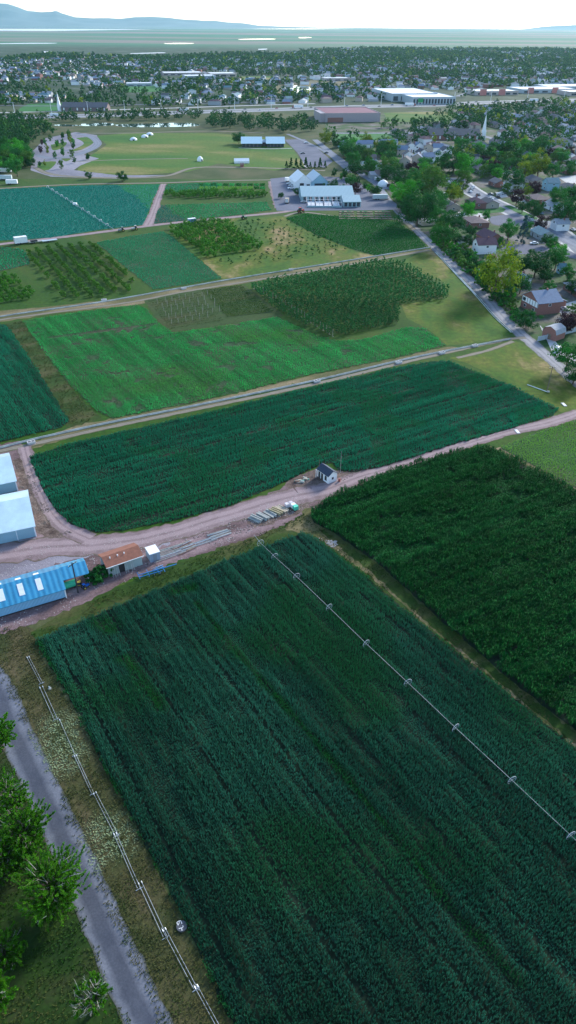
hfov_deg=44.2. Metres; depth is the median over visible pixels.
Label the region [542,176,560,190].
house
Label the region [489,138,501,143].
house
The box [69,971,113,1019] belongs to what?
roadside tree
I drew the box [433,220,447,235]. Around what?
shade tree
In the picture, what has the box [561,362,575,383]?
shade tree
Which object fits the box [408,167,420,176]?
shade tree
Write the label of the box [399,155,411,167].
town house
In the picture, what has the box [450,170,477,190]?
shade tree
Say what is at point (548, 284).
shade tree
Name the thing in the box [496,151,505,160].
shade tree
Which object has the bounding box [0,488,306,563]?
dirt road
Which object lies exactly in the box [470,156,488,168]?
house
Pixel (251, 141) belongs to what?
visitor pavilion
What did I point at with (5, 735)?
roadside tree
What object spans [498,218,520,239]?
shade tree
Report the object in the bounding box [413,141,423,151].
town house
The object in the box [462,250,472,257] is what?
shrub
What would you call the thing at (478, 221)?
house
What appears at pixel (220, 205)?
crop plants
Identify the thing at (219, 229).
orchard tree
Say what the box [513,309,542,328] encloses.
shade tree
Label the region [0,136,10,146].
shade tree
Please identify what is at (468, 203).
shade tree
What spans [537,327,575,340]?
vinyl fence
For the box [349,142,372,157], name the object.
shade tree
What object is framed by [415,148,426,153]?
town house
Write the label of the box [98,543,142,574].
workshop shed
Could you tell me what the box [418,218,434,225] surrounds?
garden shed
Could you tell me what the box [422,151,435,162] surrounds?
town house
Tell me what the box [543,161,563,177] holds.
shade tree
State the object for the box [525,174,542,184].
house
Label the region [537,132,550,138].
house
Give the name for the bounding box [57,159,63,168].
shade tree
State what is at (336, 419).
wheat
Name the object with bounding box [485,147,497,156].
shade tree
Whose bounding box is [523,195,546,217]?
shade tree
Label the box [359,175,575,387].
farm lane
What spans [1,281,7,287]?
orchard tree
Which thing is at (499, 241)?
shade tree
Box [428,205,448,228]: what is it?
shade tree
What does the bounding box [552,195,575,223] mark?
shade tree
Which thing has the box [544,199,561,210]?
house
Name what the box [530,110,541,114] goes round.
house
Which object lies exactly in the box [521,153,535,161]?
shade tree
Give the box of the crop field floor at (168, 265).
[98,232,219,288]
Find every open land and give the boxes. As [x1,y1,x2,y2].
[19,103,61,111]
[122,84,162,91]
[229,76,273,79]
[273,83,314,94]
[309,80,363,85]
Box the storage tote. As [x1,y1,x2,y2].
[293,504,298,510]
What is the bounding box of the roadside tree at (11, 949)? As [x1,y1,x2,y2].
[0,921,28,972]
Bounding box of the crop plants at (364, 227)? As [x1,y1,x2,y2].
[286,213,425,254]
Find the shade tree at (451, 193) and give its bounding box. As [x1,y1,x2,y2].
[444,184,459,200]
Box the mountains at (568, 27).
[527,25,575,29]
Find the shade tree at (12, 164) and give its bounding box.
[6,158,23,176]
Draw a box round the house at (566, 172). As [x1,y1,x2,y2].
[560,164,575,173]
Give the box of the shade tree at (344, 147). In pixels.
[338,139,354,157]
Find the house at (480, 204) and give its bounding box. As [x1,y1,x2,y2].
[465,195,487,208]
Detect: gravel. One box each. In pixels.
[0,492,304,626]
[0,537,169,579]
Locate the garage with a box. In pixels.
[368,171,378,178]
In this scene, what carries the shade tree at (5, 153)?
on the ground at (122, 42)
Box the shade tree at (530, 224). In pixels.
[526,221,533,231]
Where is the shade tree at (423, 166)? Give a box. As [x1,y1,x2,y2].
[417,161,430,172]
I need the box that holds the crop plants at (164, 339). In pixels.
[23,304,444,417]
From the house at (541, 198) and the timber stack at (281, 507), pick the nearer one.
the timber stack at (281, 507)
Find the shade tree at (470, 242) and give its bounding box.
[462,231,476,246]
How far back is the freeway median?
997.54 m
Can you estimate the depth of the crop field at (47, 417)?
222.32 m
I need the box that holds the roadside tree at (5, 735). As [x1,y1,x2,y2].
[0,711,17,752]
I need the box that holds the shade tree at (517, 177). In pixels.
[501,166,528,189]
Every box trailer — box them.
[13,235,28,244]
[372,194,388,199]
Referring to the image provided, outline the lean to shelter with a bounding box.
[55,558,89,582]
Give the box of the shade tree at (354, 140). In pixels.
[350,137,357,147]
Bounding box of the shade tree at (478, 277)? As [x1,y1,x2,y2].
[475,272,486,288]
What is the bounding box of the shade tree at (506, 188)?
[501,181,511,193]
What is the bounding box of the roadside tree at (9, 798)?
[0,766,30,813]
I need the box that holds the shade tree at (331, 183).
[322,179,337,185]
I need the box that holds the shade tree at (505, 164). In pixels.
[498,157,511,169]
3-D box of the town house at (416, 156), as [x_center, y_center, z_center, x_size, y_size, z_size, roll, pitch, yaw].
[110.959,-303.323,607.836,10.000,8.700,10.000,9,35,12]
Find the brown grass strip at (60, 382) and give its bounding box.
[5,320,102,427]
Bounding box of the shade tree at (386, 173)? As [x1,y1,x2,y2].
[378,161,396,180]
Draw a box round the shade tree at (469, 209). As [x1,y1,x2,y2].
[460,202,477,216]
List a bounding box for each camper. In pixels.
[0,168,12,172]
[0,175,13,179]
[5,179,18,184]
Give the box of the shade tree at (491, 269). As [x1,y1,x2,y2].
[472,238,525,296]
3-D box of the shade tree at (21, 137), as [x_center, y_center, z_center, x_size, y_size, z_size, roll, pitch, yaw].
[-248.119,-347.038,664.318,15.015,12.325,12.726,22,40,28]
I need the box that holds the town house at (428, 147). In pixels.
[424,142,432,151]
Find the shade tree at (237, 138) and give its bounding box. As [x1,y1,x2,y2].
[231,132,244,141]
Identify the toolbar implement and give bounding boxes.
[137,564,176,578]
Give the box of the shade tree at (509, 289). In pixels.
[503,284,518,297]
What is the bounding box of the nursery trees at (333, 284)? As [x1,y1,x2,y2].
[251,255,449,303]
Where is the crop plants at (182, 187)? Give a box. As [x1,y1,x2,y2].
[163,182,217,192]
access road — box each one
[287,134,351,172]
[313,140,388,188]
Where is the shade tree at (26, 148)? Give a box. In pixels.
[22,145,34,156]
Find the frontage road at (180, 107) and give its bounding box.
[0,103,314,112]
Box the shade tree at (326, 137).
[319,128,331,143]
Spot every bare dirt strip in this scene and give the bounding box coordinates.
[12,458,63,537]
[107,536,237,580]
[246,504,309,527]
[284,470,354,488]
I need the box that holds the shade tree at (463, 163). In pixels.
[454,151,481,174]
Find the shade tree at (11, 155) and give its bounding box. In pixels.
[8,153,23,164]
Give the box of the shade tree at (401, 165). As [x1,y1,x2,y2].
[395,160,403,169]
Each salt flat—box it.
[0,29,147,30]
[0,43,50,43]
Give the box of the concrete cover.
[176,920,186,932]
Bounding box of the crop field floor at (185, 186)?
[164,183,216,192]
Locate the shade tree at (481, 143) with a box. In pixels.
[472,140,485,147]
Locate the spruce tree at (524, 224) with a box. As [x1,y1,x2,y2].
[515,215,528,243]
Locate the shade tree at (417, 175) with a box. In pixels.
[411,169,427,193]
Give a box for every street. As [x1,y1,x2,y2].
[0,101,279,105]
[336,132,414,133]
[449,126,557,163]
[449,178,575,248]
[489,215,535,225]
[501,244,575,258]
[543,221,575,253]
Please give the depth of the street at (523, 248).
378.80 m
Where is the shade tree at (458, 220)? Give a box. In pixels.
[440,209,467,232]
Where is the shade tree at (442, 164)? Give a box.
[433,154,452,172]
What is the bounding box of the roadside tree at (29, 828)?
[0,792,55,861]
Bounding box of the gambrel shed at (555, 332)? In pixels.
[542,323,565,340]
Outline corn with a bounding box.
[310,442,575,726]
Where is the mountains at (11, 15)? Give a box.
[0,3,314,27]
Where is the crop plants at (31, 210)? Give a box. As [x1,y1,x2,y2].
[0,184,159,239]
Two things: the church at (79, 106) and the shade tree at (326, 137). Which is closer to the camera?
the shade tree at (326, 137)
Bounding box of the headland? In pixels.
[0,249,430,321]
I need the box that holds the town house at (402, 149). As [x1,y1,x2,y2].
[397,145,408,155]
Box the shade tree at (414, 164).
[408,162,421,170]
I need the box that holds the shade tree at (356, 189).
[351,181,363,194]
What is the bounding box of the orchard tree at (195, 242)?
[192,239,199,246]
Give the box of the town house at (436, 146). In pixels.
[432,143,443,151]
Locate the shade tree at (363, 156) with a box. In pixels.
[355,152,366,162]
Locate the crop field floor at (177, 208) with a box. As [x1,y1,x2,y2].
[154,202,270,223]
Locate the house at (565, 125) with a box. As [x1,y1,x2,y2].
[557,123,569,128]
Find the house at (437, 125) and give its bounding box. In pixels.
[431,122,443,127]
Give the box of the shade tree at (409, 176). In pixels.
[402,173,412,182]
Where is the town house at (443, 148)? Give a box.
[439,146,451,153]
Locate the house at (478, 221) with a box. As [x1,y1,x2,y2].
[462,215,489,227]
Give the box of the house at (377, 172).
[374,169,404,178]
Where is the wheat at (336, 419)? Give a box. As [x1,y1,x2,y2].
[29,359,558,531]
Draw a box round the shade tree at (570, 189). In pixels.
[561,185,575,198]
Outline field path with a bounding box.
[76,158,187,161]
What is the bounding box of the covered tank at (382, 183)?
[378,180,388,186]
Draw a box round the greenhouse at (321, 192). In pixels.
[298,185,353,201]
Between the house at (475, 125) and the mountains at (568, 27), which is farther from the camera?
the mountains at (568, 27)
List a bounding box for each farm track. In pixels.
[0,179,269,188]
[0,209,401,244]
[0,249,429,320]
[0,336,525,452]
[284,212,414,229]
[456,340,514,358]
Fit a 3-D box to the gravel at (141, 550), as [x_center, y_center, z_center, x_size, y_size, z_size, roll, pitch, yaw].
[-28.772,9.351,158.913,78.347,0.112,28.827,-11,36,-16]
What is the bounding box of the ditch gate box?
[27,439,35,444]
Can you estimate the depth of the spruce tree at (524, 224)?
384.40 m
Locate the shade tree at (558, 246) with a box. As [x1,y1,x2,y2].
[552,244,569,255]
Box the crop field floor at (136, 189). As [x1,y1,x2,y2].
[0,184,159,240]
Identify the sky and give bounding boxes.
[0,0,575,28]
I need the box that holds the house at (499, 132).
[497,129,510,137]
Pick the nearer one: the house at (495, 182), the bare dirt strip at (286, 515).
the bare dirt strip at (286, 515)
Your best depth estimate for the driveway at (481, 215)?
443.84 m
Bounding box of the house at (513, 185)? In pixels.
[503,178,524,191]
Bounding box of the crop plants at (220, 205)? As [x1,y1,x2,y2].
[155,201,269,222]
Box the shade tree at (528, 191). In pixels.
[520,183,533,194]
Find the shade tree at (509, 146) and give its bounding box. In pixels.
[495,138,519,154]
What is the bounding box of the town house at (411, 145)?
[405,141,415,151]
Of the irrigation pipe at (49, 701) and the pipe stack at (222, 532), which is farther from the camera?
the pipe stack at (222, 532)
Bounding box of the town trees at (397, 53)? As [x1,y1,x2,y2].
[0,45,575,71]
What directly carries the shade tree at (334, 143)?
on the yard ground at (482, 184)
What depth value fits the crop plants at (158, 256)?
356.12 m
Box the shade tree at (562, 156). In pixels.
[557,151,571,161]
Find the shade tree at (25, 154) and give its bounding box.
[17,148,32,166]
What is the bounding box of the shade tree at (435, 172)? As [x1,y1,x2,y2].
[416,164,452,195]
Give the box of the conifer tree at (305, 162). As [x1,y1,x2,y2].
[303,157,308,167]
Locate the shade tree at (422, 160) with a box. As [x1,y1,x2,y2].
[417,157,432,168]
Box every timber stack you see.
[248,514,262,523]
[256,511,269,520]
[263,509,276,517]
[269,506,283,515]
[275,504,288,513]
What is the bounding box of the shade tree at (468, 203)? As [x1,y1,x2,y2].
[462,199,475,208]
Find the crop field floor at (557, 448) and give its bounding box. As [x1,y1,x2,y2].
[501,420,575,487]
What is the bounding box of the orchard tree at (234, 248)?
[231,245,239,252]
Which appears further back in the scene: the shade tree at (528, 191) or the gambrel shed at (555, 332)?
the shade tree at (528, 191)
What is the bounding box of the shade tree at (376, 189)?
[368,185,382,193]
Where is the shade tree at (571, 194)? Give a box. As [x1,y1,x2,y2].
[566,185,575,201]
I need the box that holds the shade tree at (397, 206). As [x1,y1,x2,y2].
[396,193,409,208]
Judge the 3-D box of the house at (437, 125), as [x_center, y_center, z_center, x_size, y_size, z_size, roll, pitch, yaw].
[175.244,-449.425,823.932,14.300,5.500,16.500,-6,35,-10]
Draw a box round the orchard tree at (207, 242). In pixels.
[204,238,211,245]
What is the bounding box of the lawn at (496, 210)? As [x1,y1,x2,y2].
[483,207,505,212]
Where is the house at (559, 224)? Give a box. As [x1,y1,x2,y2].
[550,218,570,230]
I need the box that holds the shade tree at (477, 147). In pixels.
[472,144,483,153]
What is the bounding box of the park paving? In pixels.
[31,132,163,178]
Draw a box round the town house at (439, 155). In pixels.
[435,149,443,159]
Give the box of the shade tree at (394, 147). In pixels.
[390,142,400,153]
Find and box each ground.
[0,26,575,1023]
[0,540,320,1023]
[31,516,324,638]
[325,104,575,369]
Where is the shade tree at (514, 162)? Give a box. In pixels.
[508,156,523,167]
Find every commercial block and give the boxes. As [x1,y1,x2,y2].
[126,82,151,85]
[161,71,202,75]
[182,74,215,78]
[206,72,236,76]
[320,77,350,80]
[467,89,518,94]
[506,86,575,92]
[534,84,575,88]
[557,90,575,95]
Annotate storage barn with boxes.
[0,453,17,493]
[0,490,36,543]
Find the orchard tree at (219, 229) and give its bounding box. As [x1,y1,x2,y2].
[216,227,223,235]
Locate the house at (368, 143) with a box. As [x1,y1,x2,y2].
[356,140,373,147]
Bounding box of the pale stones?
[321,538,337,546]
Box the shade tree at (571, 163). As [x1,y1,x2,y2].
[564,159,575,174]
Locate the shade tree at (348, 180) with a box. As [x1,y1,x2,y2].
[345,173,356,184]
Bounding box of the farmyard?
[0,441,342,633]
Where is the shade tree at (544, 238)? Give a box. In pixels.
[539,234,553,243]
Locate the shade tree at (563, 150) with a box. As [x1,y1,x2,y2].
[554,147,570,160]
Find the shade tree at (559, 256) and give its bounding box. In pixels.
[549,247,569,269]
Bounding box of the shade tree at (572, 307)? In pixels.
[563,303,575,313]
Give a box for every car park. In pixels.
[270,177,397,210]
[285,139,332,166]
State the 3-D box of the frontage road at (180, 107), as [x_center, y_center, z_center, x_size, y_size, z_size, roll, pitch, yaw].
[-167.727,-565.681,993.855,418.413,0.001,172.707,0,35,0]
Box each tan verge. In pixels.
[32,347,456,448]
[285,508,324,535]
[483,447,575,488]
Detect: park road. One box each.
[34,133,101,158]
[34,167,324,177]
[141,131,258,132]
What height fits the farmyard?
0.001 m
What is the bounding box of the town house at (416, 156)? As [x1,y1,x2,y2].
[411,152,423,163]
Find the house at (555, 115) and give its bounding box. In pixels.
[547,113,561,121]
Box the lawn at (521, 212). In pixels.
[505,206,537,219]
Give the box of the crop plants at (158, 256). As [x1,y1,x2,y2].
[97,231,220,288]
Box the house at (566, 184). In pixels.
[559,182,574,189]
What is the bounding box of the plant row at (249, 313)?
[226,310,272,315]
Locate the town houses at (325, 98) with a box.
[0,48,575,105]
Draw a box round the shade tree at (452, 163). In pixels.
[434,141,474,173]
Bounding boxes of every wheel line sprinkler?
[48,187,112,228]
[254,535,575,839]
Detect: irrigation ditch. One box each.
[0,247,430,316]
[0,338,510,448]
[435,252,512,331]
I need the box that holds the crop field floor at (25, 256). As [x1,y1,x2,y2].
[0,247,29,271]
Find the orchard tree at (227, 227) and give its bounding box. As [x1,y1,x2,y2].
[224,223,231,231]
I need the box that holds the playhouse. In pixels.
[556,261,567,273]
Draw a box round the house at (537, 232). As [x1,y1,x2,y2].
[530,225,555,240]
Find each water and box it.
[3,339,505,446]
[56,124,80,125]
[81,123,113,125]
[117,123,198,126]
[164,43,193,43]
[239,39,270,39]
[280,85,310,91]
[436,252,511,331]
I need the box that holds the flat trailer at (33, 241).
[28,239,40,243]
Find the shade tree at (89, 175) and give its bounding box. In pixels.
[84,171,92,178]
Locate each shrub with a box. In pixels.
[83,571,103,585]
[86,564,107,583]
[98,566,113,577]
[435,238,448,246]
[442,248,451,255]
[448,242,458,248]
[449,251,458,257]
[451,254,463,261]
[456,242,467,249]
[456,255,467,265]
[457,258,467,267]
[460,266,471,273]
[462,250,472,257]
[481,285,488,292]
[488,290,503,302]
[498,300,507,305]
[501,291,516,301]
[505,297,518,305]
[506,302,516,309]
[509,310,520,320]
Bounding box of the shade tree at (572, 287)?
[565,276,575,294]
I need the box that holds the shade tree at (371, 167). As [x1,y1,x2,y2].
[363,156,377,174]
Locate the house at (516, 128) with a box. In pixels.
[510,125,522,132]
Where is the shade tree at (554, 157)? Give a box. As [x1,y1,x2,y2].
[550,151,557,161]
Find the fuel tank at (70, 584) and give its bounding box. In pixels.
[64,579,75,590]
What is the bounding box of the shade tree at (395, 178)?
[391,176,403,183]
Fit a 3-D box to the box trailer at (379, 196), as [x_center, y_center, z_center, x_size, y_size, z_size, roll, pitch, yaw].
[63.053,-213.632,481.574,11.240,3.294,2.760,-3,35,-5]
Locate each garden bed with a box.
[338,210,353,212]
[357,211,372,212]
[375,210,389,212]
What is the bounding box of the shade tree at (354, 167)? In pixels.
[347,159,363,175]
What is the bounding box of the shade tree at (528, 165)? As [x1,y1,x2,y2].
[514,154,537,177]
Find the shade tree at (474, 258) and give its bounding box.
[470,255,484,263]
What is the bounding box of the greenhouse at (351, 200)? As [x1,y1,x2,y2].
[339,195,360,206]
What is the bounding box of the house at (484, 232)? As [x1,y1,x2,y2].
[475,227,504,244]
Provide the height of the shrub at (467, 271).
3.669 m
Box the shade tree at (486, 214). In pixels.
[480,209,490,218]
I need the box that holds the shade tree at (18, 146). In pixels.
[10,141,24,151]
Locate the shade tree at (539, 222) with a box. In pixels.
[533,214,550,227]
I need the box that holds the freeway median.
[24,100,550,116]
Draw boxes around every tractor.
[81,583,89,589]
[297,207,304,212]
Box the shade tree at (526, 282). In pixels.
[513,272,533,293]
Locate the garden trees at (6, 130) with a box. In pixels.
[0,95,575,148]
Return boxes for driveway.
[458,212,488,220]
[496,192,507,197]
[540,326,575,362]
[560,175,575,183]
[560,301,575,314]
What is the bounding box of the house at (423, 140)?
[418,136,431,144]
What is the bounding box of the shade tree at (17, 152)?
[8,148,23,158]
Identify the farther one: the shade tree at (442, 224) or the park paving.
the park paving
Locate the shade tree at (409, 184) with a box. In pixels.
[390,178,422,203]
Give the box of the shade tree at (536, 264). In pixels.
[520,249,555,277]
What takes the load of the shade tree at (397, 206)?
on the yard ground at (482, 184)
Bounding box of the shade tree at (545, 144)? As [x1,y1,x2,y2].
[534,134,550,155]
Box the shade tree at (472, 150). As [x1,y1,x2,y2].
[464,144,475,153]
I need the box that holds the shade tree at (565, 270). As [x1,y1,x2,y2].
[558,263,575,280]
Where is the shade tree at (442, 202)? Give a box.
[426,193,448,209]
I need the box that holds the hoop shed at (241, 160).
[234,158,248,163]
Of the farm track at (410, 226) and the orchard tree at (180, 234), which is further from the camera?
the farm track at (410, 226)
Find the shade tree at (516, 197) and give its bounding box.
[508,189,524,204]
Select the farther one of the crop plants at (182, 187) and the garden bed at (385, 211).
the crop plants at (182, 187)
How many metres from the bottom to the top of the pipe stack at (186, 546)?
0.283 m
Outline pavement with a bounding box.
[446,178,575,247]
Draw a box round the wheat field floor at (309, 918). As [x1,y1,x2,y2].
[37,534,575,1023]
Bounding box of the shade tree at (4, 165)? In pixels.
[1,160,8,171]
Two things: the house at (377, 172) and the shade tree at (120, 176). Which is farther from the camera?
the house at (377, 172)
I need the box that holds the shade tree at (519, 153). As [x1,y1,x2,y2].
[514,147,527,158]
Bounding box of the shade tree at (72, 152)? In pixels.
[67,149,74,157]
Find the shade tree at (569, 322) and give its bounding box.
[555,311,575,331]
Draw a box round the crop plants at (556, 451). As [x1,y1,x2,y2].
[502,421,575,485]
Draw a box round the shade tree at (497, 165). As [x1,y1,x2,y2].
[488,163,504,176]
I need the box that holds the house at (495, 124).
[488,121,501,127]
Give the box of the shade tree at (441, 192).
[434,187,449,208]
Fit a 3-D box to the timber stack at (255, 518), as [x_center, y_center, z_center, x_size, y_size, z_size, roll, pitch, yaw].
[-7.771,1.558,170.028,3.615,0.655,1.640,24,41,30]
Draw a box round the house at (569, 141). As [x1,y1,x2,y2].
[556,137,572,147]
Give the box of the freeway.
[1,99,575,118]
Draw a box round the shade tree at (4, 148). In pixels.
[0,143,14,155]
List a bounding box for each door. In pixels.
[118,564,124,572]
[328,118,342,121]
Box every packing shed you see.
[289,169,310,187]
[306,169,327,185]
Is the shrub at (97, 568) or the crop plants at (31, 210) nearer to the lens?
the shrub at (97, 568)
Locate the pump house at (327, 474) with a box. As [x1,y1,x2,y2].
[316,463,338,483]
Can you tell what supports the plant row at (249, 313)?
on the nursery bed floor at (228, 319)
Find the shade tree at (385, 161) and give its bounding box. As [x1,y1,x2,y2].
[373,156,399,171]
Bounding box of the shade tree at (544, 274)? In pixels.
[537,268,553,282]
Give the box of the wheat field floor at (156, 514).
[30,361,555,532]
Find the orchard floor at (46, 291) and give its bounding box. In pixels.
[23,243,151,304]
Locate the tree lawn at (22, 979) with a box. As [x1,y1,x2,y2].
[0,751,122,1023]
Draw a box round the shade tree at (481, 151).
[478,146,499,160]
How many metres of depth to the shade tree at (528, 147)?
637.68 m
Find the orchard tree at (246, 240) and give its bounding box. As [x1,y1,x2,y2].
[243,235,251,244]
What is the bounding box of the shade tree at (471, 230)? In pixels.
[464,225,476,235]
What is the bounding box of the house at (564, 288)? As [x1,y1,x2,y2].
[563,282,575,296]
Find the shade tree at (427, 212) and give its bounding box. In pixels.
[423,200,442,216]
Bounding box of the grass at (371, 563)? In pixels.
[315,531,574,730]
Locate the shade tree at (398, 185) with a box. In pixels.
[389,180,403,200]
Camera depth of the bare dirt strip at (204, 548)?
158.55 m
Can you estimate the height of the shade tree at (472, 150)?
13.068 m
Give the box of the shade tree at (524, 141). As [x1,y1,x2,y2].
[519,137,533,145]
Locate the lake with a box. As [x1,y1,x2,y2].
[0,26,301,28]
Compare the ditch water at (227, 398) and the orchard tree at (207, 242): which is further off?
the orchard tree at (207, 242)
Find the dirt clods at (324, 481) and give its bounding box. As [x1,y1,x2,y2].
[302,467,368,488]
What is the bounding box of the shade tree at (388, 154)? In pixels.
[382,150,401,158]
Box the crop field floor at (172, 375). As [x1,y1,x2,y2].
[25,305,444,417]
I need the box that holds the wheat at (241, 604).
[35,530,575,1023]
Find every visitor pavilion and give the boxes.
[241,137,261,146]
[265,137,284,146]
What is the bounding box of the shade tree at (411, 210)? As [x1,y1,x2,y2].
[392,179,439,226]
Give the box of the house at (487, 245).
[472,236,497,253]
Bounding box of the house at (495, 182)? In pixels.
[488,177,502,187]
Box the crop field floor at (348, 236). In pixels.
[288,214,424,254]
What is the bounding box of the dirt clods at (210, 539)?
[130,500,301,571]
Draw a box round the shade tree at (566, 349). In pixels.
[547,341,575,367]
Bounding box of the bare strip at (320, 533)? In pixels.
[304,524,575,746]
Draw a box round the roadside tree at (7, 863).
[0,828,30,885]
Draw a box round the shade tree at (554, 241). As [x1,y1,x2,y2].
[545,236,560,249]
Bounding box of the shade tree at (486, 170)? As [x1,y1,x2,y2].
[477,164,489,177]
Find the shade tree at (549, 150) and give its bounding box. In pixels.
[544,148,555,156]
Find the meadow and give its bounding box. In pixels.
[77,133,304,174]
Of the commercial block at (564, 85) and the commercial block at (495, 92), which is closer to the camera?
the commercial block at (495, 92)
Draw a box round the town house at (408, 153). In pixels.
[402,149,413,158]
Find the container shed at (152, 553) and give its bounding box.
[145,544,160,562]
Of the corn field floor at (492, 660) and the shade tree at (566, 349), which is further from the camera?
the shade tree at (566, 349)
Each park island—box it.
[37,161,55,170]
[51,142,66,149]
[73,137,92,150]
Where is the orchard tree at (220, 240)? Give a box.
[218,236,226,245]
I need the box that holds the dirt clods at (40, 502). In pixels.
[15,465,71,536]
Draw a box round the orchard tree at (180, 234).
[175,229,183,237]
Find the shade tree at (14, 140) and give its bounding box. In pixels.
[8,137,23,146]
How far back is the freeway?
998.92 m
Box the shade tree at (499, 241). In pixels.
[497,236,505,245]
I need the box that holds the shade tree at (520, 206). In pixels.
[515,201,526,210]
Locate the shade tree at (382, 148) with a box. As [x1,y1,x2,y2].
[372,140,391,155]
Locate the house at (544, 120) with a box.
[536,117,547,122]
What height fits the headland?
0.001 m
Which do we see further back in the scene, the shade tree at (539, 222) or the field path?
the field path
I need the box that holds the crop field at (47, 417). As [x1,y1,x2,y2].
[0,324,68,441]
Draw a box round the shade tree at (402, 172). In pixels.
[390,164,408,184]
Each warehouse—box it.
[314,107,380,121]
[372,88,437,101]
[402,92,455,104]
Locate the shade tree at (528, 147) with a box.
[522,141,533,151]
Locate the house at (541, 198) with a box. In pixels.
[525,193,548,203]
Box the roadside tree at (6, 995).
[0,958,18,1016]
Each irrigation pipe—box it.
[39,686,57,720]
[74,755,95,794]
[93,792,118,836]
[113,832,141,890]
[138,881,168,939]
[161,927,198,991]
[194,984,218,1023]
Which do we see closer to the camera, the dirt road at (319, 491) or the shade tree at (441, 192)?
the dirt road at (319, 491)
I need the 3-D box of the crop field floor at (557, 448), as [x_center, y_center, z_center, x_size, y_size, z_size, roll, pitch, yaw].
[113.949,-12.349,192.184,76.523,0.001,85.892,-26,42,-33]
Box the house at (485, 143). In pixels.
[473,140,488,147]
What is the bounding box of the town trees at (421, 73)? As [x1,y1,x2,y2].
[0,64,575,105]
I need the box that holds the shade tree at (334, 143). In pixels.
[332,138,341,145]
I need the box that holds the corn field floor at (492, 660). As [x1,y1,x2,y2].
[312,450,575,730]
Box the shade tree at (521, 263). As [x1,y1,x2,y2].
[513,256,526,271]
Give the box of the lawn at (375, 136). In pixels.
[335,134,392,139]
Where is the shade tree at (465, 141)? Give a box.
[455,137,470,146]
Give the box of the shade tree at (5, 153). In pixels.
[0,149,14,160]
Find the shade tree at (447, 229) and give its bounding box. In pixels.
[429,222,460,248]
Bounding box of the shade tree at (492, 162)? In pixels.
[488,160,503,173]
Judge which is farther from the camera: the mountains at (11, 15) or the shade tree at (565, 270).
the mountains at (11, 15)
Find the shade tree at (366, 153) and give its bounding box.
[361,148,374,160]
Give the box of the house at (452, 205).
[442,199,460,211]
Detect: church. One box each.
[57,94,110,110]
[426,114,486,139]
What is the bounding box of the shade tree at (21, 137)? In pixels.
[16,134,30,143]
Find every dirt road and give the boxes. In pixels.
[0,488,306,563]
[17,446,95,543]
[143,184,165,224]
[268,181,275,207]
[295,410,575,503]
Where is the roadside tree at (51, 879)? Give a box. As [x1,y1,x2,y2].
[8,841,91,931]
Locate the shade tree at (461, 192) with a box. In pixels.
[451,182,466,199]
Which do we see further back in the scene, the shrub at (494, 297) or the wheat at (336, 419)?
the shrub at (494, 297)
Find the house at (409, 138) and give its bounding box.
[407,133,420,141]
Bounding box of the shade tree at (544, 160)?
[526,146,552,174]
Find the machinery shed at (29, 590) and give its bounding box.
[0,565,66,617]
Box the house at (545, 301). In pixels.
[520,288,563,314]
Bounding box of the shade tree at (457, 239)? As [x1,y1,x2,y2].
[452,231,462,242]
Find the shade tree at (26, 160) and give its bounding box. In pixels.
[23,157,35,166]
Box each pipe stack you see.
[156,543,186,561]
[171,540,196,555]
[181,537,216,550]
[207,529,231,539]
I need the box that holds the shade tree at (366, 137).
[359,131,372,139]
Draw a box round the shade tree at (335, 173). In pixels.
[331,168,337,175]
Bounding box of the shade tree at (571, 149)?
[566,146,574,153]
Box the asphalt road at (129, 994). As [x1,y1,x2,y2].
[0,667,174,1023]
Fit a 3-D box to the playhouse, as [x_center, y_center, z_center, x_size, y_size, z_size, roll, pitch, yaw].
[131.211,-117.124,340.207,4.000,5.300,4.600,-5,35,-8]
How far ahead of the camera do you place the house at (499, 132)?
751.02 m
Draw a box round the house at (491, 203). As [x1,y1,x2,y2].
[481,197,499,208]
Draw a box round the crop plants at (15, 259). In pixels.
[0,247,28,270]
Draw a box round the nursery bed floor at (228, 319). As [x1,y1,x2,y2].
[144,285,283,331]
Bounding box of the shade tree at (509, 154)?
[499,151,513,163]
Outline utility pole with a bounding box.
[68,562,78,592]
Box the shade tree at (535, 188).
[525,181,541,193]
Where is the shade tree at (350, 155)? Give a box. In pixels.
[344,150,362,163]
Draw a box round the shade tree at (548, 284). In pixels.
[540,280,556,289]
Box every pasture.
[0,179,572,611]
[168,216,377,278]
[384,111,453,121]
[402,249,511,344]
[451,341,575,411]
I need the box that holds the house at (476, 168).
[473,164,486,173]
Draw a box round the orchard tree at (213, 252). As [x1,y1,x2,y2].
[209,249,217,255]
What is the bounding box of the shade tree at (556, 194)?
[548,186,569,203]
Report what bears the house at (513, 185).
on the yard ground at (482, 184)
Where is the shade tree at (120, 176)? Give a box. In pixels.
[115,170,127,180]
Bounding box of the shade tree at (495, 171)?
[490,167,503,177]
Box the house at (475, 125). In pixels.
[468,122,480,128]
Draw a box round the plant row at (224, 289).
[204,286,242,291]

